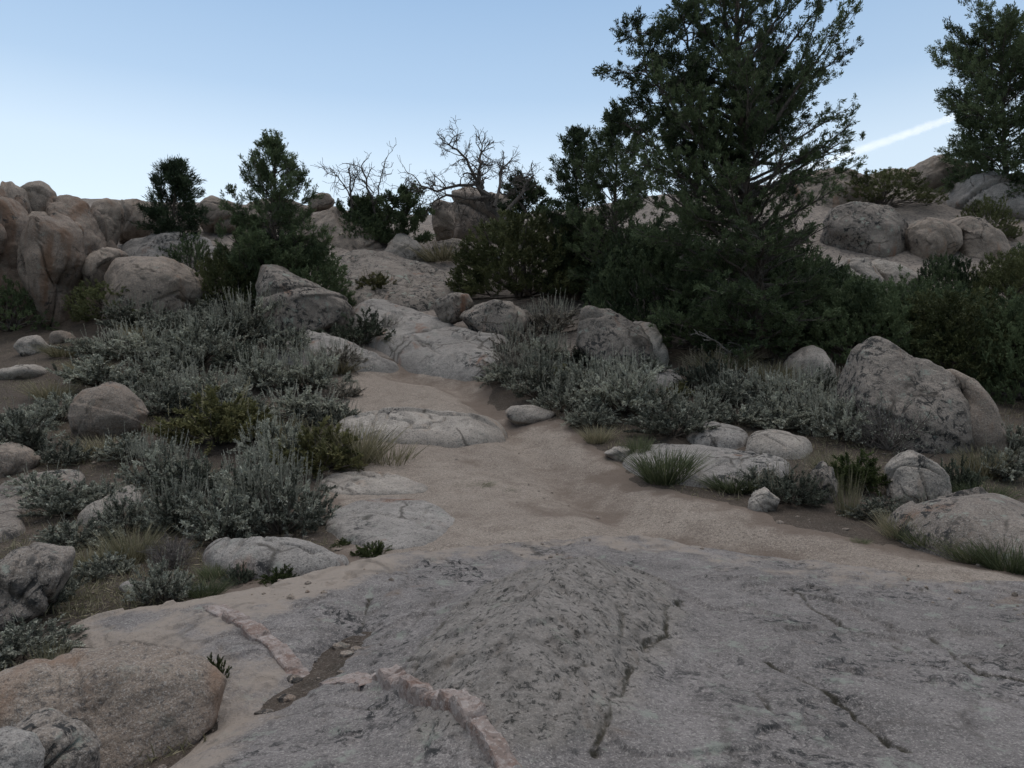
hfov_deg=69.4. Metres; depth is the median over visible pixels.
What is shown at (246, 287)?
evergreen shrub
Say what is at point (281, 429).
grass clump
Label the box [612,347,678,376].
sagebrush
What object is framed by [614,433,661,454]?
grass clump
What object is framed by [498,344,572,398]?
sagebrush
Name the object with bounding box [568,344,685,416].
sagebrush
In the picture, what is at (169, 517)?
sagebrush
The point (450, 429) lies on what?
rock slab
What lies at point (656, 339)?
boulder
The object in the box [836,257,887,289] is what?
boulder
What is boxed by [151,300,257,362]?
sagebrush
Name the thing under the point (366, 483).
rock slab
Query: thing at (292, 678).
gravel
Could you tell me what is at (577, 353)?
sagebrush
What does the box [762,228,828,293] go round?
evergreen shrub
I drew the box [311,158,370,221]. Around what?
dead tree
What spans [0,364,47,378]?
stone
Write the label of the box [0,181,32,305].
boulder
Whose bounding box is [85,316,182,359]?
sagebrush
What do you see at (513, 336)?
sagebrush
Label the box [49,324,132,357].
sagebrush
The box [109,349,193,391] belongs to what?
sagebrush
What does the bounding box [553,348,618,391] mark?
sagebrush
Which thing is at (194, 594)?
grass clump
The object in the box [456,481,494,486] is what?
grass clump
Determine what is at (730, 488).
grass clump
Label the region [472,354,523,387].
sagebrush
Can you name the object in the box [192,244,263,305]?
evergreen shrub
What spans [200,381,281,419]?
sagebrush
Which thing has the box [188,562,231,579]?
grass clump
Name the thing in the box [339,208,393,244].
evergreen shrub
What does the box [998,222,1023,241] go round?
boulder
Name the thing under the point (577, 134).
juniper tree
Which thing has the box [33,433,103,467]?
sagebrush
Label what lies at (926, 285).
evergreen shrub
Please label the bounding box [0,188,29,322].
boulder
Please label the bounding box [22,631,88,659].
grass clump
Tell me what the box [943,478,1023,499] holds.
grass clump
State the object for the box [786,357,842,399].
sagebrush
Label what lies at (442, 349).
granite slope
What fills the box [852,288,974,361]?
evergreen shrub
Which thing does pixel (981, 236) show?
boulder
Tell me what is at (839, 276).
evergreen shrub
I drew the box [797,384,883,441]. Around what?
sagebrush
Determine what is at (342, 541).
shrub
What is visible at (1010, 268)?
evergreen shrub
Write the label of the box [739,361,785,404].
sagebrush
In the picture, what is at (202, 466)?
sagebrush
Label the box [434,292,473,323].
boulder
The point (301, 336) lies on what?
sagebrush
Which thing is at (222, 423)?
rabbitbrush
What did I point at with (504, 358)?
sagebrush
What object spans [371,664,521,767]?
quartz vein
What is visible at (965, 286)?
evergreen shrub
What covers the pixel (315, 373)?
sagebrush
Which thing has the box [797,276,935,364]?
evergreen shrub
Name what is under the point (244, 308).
sagebrush
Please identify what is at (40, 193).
boulder
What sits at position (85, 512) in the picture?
rock slab
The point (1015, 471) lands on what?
sagebrush
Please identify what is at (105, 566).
sagebrush
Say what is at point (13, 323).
evergreen shrub
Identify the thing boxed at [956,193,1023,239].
evergreen shrub
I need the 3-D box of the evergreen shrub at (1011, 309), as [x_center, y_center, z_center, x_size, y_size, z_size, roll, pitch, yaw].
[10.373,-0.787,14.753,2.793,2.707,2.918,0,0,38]
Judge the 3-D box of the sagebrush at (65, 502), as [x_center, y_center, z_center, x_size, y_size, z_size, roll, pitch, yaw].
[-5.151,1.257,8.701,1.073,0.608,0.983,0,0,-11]
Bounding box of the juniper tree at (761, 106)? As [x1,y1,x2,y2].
[591,0,867,367]
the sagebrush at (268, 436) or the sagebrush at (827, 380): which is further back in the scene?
the sagebrush at (827, 380)
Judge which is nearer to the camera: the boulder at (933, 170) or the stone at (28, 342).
the stone at (28, 342)
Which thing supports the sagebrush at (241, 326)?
on the ground at (330, 663)
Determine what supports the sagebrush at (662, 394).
on the ground at (330, 663)
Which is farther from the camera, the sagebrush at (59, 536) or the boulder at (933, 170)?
the boulder at (933, 170)
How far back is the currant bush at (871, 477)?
9.41 m
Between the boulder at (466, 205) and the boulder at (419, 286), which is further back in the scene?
the boulder at (466, 205)
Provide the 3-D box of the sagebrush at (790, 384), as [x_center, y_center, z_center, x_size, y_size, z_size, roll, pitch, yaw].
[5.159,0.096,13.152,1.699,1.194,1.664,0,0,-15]
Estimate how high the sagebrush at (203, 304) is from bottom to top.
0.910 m
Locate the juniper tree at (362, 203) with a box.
[335,190,389,238]
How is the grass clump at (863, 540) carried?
on the path
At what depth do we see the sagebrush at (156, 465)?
9.54 m
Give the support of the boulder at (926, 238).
on the ground at (330, 663)
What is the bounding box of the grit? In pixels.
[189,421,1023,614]
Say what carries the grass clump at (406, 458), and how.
on the ground at (330, 663)
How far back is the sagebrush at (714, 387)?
13.55 m
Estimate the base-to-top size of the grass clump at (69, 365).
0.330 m
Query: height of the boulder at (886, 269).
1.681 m
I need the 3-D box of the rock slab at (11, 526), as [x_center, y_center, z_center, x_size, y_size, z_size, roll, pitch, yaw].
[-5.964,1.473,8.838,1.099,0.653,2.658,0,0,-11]
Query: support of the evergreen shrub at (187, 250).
on the ground at (330, 663)
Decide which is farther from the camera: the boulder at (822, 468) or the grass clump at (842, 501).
the boulder at (822, 468)
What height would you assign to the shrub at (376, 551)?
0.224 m
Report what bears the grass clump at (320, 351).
on the ground at (330, 663)
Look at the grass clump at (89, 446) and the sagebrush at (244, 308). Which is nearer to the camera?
the grass clump at (89, 446)
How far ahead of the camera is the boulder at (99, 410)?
11.79 m
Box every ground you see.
[0,185,1023,767]
[62,535,1023,767]
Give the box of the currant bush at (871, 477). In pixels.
[814,448,891,495]
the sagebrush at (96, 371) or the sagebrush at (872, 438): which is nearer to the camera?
the sagebrush at (872, 438)
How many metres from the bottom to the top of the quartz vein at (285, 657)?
0.274 m
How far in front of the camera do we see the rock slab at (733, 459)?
10.40 m
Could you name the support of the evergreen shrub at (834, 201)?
on the ground at (330, 663)
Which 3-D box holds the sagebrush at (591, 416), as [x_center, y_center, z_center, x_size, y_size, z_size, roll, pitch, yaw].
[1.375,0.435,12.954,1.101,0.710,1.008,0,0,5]
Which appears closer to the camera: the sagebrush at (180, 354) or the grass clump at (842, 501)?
the grass clump at (842, 501)
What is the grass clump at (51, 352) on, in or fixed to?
on the ground at (330, 663)
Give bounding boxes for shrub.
[0,274,59,332]
[61,278,138,321]
[138,530,199,569]
[156,230,221,276]
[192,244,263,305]
[207,652,231,677]
[218,561,256,585]
[220,225,284,299]
[244,236,356,307]
[255,563,299,586]
[313,307,395,344]
[330,537,351,547]
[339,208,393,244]
[350,540,392,557]
[376,313,404,329]
[445,204,587,299]
[540,213,623,297]
[580,213,666,302]
[582,210,705,333]
[628,223,727,306]
[634,279,811,352]
[694,229,810,310]
[742,243,871,338]
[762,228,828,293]
[780,167,875,207]
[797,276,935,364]
[807,269,882,312]
[835,166,949,206]
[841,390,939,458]
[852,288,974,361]
[859,264,988,340]
[863,285,1023,381]
[912,252,986,297]
[931,283,1003,326]
[940,455,988,492]
[948,172,1023,198]
[950,298,1023,352]
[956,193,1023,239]
[956,285,1023,405]
[968,247,1023,307]
[1000,241,1023,289]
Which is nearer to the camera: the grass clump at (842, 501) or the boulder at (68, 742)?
the boulder at (68, 742)
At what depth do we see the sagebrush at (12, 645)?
4.94 m
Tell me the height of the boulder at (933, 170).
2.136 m
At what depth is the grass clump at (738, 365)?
15.47 m
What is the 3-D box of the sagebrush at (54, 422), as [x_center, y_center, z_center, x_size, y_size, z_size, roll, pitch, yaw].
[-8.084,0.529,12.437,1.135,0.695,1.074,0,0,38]
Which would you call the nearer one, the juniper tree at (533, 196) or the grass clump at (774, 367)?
the grass clump at (774, 367)
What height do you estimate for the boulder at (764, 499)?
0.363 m
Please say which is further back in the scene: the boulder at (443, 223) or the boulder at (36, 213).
the boulder at (443, 223)
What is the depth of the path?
9.38 m
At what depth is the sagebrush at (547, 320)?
19.35 m
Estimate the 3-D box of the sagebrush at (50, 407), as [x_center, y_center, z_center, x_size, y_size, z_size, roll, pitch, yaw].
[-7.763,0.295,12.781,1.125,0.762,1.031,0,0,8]
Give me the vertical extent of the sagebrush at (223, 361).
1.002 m
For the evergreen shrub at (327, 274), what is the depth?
20.93 m
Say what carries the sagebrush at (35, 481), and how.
on the ground at (330, 663)
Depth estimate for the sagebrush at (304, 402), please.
13.04 m
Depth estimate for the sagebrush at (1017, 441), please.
11.32 m
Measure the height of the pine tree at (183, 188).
3.743 m
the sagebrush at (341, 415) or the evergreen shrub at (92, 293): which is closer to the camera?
the sagebrush at (341, 415)
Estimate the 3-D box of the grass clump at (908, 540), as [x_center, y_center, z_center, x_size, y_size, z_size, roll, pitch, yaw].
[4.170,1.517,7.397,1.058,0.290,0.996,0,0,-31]
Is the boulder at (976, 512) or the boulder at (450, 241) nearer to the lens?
the boulder at (976, 512)
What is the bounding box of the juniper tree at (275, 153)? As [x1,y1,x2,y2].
[213,127,336,281]
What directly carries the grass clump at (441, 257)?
on the ground at (330, 663)
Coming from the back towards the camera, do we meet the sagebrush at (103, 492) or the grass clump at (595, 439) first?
the grass clump at (595, 439)
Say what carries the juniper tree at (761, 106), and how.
on the ground at (330, 663)
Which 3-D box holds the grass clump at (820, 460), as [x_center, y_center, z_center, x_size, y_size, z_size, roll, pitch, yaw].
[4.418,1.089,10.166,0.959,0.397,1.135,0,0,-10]
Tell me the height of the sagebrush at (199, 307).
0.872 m
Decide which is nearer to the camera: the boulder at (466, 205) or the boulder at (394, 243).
the boulder at (394, 243)
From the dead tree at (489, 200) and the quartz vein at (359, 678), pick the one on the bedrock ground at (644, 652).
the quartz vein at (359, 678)
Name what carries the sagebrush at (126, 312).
on the ground at (330, 663)
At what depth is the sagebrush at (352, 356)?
16.56 m
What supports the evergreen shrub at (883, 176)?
on the ground at (330, 663)
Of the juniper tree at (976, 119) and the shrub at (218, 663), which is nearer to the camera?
the shrub at (218, 663)
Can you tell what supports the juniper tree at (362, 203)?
on the ground at (330, 663)
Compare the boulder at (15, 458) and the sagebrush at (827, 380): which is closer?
the boulder at (15, 458)
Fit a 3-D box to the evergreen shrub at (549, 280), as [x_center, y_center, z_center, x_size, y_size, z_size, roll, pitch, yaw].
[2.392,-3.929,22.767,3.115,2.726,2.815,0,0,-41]
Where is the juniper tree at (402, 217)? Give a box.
[375,180,436,243]
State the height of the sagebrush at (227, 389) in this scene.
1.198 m
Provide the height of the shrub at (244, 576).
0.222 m
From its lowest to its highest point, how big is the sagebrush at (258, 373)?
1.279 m
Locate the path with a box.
[180,364,1023,601]
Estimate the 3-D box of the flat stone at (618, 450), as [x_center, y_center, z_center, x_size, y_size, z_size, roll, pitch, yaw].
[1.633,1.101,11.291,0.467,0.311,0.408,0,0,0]
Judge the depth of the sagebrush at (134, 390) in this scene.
13.86 m
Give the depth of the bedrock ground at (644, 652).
4.16 m
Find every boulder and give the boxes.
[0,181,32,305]
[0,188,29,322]
[0,441,41,477]
[0,542,75,631]
[0,642,226,767]
[0,726,44,767]
[14,707,100,767]
[17,212,85,326]
[20,181,56,211]
[28,211,47,217]
[45,194,117,291]
[68,381,148,438]
[81,247,127,292]
[91,198,125,245]
[102,256,213,322]
[117,199,155,243]
[121,231,222,271]
[167,204,200,227]
[196,195,240,233]
[241,198,312,227]
[255,264,353,337]
[302,206,382,250]
[309,193,334,211]
[331,249,466,311]
[384,233,424,260]
[431,200,456,240]
[432,238,500,257]
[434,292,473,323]
[451,187,511,243]
[460,299,533,339]
[576,305,655,366]
[633,321,668,365]
[748,487,779,511]
[781,345,836,380]
[810,461,838,502]
[819,201,908,257]
[835,336,974,453]
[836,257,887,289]
[870,168,912,187]
[872,259,919,291]
[884,450,951,502]
[885,487,1023,566]
[905,217,962,259]
[908,154,967,192]
[946,171,1023,219]
[946,369,1009,455]
[949,216,1010,259]
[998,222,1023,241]
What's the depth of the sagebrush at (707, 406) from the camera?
13.09 m
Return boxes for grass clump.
[1,378,91,399]
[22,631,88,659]
[25,342,75,356]
[44,359,118,369]
[59,434,162,455]
[66,520,181,562]
[73,538,128,567]
[111,323,172,340]
[141,415,204,443]
[167,574,237,599]
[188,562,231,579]
[247,413,313,439]
[296,419,413,463]
[299,346,357,356]
[321,359,370,373]
[357,436,430,465]
[398,234,487,261]
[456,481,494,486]
[571,425,627,443]
[602,445,725,485]
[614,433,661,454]
[671,348,766,371]
[685,471,775,493]
[738,359,806,383]
[786,449,859,470]
[828,462,865,517]
[848,537,873,543]
[858,505,923,540]
[875,519,969,548]
[901,533,1023,564]
[938,534,1023,575]
[939,443,1021,478]
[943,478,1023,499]
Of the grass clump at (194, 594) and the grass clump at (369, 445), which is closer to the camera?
the grass clump at (194, 594)
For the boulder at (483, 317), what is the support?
on the ground at (330, 663)
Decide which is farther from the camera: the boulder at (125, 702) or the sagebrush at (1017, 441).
the sagebrush at (1017, 441)
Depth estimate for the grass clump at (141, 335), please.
17.90 m
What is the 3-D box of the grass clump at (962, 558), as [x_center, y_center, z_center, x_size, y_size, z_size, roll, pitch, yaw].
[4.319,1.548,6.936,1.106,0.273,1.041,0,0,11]
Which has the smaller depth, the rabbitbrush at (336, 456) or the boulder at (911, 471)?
the boulder at (911, 471)
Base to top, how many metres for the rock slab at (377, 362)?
1.331 m
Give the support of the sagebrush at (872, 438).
on the ground at (330, 663)
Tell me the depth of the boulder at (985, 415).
11.32 m
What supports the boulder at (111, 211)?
on the boulder at (92, 222)
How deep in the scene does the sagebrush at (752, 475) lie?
9.54 m
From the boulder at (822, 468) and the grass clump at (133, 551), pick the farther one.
the boulder at (822, 468)
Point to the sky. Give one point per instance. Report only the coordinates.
(93, 93)
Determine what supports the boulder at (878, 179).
on the ground at (330, 663)
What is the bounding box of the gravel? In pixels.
[0,336,1021,767]
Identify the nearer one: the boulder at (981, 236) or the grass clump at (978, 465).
the grass clump at (978, 465)
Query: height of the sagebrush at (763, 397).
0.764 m
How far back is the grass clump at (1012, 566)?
6.56 m
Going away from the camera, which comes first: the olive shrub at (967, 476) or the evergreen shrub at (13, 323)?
the olive shrub at (967, 476)
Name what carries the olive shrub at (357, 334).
on the ground at (330, 663)
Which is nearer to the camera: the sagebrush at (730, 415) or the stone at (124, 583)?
the stone at (124, 583)
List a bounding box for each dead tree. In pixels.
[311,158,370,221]
[343,137,420,222]
[397,117,543,251]
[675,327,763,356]
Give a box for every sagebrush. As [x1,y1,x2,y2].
[0,391,69,451]
[0,458,74,497]
[0,604,88,668]
[3,397,66,428]
[16,466,115,517]
[23,379,82,421]
[28,505,127,552]
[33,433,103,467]
[44,341,140,386]
[48,570,90,607]
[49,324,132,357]
[70,545,141,581]
[77,469,150,511]
[79,481,158,539]
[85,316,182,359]
[85,375,147,396]
[90,420,168,461]
[94,293,175,331]
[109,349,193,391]
[110,421,203,492]
[121,546,208,604]
[128,335,223,375]
[131,301,207,341]
[132,459,228,532]
[135,372,204,416]
[142,446,236,499]
[150,354,252,412]
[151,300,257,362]
[169,300,216,322]
[172,465,274,549]
[191,287,255,314]
[198,299,265,345]
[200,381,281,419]
[202,282,296,340]
[209,335,289,371]
[209,431,310,504]
[220,436,341,538]
[225,338,303,396]
[227,403,312,465]
[252,379,351,421]
[257,317,322,361]
[266,337,356,391]
[300,394,365,426]
[312,335,368,374]
[321,374,366,398]
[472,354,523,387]
[476,339,540,374]
[488,314,548,356]
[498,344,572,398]
[518,325,584,369]
[521,289,581,334]
[526,369,587,411]
[551,339,590,364]
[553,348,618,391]
[560,392,621,429]
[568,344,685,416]
[583,351,633,378]
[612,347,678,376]
[617,376,695,410]
[622,390,719,436]
[670,343,741,390]
[673,384,728,417]
[689,369,757,405]
[696,359,767,398]
[707,396,769,426]
[733,460,786,491]
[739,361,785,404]
[741,379,805,420]
[750,456,830,507]
[752,396,809,429]
[754,356,836,411]
[783,379,850,433]
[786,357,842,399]
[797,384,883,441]
[836,486,904,519]
[884,487,945,505]
[970,433,1023,481]
[1001,414,1023,454]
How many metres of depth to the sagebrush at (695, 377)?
14.46 m
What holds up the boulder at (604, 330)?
on the ground at (330, 663)
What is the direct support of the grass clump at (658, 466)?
on the ground at (330, 663)
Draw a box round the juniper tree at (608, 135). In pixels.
[558,108,675,306]
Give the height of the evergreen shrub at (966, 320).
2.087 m
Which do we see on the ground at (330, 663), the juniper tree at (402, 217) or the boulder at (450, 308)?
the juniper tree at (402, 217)
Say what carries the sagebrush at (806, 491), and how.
on the ground at (330, 663)
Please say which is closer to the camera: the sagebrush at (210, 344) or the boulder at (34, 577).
the boulder at (34, 577)
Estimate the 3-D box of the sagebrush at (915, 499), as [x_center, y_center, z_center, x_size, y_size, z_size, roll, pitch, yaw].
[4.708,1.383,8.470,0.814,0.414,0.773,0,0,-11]
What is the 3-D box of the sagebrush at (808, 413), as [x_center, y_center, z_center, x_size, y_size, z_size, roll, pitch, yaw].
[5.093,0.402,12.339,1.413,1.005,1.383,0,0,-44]
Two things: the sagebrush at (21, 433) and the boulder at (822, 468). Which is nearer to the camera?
the boulder at (822, 468)
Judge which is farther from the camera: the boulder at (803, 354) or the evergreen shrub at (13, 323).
the evergreen shrub at (13, 323)
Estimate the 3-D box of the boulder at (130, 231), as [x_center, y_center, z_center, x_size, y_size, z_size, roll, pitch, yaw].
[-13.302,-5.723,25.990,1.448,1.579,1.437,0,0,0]
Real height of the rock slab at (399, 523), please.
0.360 m
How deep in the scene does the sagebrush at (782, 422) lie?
12.20 m
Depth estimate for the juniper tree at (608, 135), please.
20.61 m
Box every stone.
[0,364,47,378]
[13,335,50,355]
[49,330,75,344]
[119,581,144,594]
[505,405,555,424]
[604,446,631,461]
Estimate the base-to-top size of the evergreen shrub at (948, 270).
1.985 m
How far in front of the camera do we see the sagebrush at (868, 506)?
8.39 m
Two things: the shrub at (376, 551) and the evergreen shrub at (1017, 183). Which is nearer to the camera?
the shrub at (376, 551)
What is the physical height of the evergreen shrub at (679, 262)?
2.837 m
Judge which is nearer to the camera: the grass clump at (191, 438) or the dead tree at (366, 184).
the grass clump at (191, 438)
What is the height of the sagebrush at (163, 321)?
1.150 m
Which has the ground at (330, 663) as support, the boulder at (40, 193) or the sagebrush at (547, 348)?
the sagebrush at (547, 348)
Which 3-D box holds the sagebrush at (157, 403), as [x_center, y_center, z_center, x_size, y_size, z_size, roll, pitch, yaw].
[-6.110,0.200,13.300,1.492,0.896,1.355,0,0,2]
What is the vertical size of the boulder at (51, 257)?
3.741 m
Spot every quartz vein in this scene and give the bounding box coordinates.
[202,604,309,676]
[318,671,375,691]
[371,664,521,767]
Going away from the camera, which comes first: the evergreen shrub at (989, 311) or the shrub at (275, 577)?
the shrub at (275, 577)
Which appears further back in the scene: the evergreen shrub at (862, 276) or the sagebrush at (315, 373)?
the evergreen shrub at (862, 276)
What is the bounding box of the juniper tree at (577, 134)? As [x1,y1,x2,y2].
[535,124,618,300]
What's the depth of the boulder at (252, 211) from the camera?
28.86 m
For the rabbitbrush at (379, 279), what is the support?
on the ground at (330, 663)
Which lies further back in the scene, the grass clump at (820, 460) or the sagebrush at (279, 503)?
the grass clump at (820, 460)
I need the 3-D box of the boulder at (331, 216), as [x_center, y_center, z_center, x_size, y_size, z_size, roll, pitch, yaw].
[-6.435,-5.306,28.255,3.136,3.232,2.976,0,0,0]
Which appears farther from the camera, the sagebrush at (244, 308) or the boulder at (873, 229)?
the boulder at (873, 229)
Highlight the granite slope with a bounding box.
[353,298,512,381]
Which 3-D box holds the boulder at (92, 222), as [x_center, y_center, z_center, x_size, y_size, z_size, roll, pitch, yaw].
[-13.430,-3.711,22.935,1.878,4.363,2.803,0,0,0]
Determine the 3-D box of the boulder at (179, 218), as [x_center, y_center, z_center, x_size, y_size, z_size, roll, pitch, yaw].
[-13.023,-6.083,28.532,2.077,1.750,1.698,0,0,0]
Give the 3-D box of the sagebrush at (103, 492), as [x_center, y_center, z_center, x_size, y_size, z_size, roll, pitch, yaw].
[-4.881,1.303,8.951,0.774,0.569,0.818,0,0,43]
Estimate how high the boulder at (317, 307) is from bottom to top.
2.328 m
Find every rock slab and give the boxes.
[0,469,85,542]
[76,485,143,523]
[202,536,348,578]
[276,330,398,372]
[319,471,427,494]
[325,497,454,549]
[333,407,507,447]
[622,443,790,488]
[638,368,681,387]
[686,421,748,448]
[746,429,812,458]
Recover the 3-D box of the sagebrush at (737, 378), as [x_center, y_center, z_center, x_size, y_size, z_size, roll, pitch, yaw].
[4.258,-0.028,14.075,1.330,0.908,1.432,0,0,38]
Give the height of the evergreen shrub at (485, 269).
2.915 m
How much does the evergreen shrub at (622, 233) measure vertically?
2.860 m
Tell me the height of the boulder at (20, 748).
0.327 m
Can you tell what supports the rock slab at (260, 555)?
on the bedrock ground at (644, 652)
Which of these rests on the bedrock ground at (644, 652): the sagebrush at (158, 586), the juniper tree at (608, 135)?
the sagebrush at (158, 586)
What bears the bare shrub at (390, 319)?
on the ground at (330, 663)
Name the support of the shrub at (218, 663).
on the ground at (330, 663)
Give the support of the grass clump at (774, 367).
on the ground at (330, 663)
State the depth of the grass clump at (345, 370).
16.39 m
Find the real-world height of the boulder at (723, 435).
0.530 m
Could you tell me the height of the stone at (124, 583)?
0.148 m
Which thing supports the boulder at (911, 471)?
on the ground at (330, 663)
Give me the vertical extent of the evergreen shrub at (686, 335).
1.936 m
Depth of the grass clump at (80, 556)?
6.96 m
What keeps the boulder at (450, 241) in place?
on the ground at (330, 663)
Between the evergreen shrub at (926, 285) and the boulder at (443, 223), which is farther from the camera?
the boulder at (443, 223)
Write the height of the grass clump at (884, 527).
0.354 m
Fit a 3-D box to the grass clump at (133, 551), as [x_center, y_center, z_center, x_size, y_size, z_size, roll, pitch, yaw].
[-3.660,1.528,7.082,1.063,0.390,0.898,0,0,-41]
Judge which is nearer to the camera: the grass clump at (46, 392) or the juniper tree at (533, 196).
the grass clump at (46, 392)
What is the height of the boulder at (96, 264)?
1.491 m
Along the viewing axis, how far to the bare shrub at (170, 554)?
6.81 m
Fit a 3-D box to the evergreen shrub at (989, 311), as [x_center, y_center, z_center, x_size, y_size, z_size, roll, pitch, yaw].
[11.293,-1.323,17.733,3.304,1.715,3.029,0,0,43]
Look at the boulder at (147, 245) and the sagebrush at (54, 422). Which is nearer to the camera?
the sagebrush at (54, 422)
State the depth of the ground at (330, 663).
12.22 m
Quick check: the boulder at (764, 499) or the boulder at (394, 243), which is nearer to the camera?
the boulder at (764, 499)
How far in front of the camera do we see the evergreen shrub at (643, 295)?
18.31 m
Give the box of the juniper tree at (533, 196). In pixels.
[496,167,552,243]
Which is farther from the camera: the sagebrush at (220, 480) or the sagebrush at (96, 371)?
the sagebrush at (96, 371)
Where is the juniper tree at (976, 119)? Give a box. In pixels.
[924,0,1023,194]
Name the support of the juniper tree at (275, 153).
on the ground at (330, 663)
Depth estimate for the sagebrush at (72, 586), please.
6.02 m
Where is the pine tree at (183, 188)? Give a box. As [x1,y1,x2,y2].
[131,154,212,240]
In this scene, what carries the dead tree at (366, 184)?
on the ground at (330, 663)
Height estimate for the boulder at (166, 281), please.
2.272 m
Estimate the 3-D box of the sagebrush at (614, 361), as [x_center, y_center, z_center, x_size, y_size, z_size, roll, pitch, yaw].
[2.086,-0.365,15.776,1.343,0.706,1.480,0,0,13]
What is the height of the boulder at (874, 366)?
2.446 m
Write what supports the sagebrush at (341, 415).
on the ground at (330, 663)
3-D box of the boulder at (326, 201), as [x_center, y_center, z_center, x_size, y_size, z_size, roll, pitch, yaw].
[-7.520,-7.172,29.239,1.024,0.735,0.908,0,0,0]
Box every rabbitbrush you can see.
[140,377,281,454]
[269,409,372,478]
[355,267,396,289]
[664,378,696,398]
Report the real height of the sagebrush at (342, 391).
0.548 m
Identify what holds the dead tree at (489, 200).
on the ground at (330, 663)
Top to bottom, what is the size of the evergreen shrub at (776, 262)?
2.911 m
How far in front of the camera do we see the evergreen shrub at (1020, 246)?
22.51 m
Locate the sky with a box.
[0,0,1023,214]
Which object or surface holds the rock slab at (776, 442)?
on the ground at (330, 663)
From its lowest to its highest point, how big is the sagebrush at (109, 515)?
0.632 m
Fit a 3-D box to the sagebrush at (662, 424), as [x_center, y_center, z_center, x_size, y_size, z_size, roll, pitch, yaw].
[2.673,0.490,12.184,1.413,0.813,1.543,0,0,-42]
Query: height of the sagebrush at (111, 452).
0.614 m
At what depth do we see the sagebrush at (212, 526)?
7.64 m
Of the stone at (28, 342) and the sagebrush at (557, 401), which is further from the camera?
the stone at (28, 342)
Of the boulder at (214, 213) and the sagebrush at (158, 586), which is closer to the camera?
the sagebrush at (158, 586)

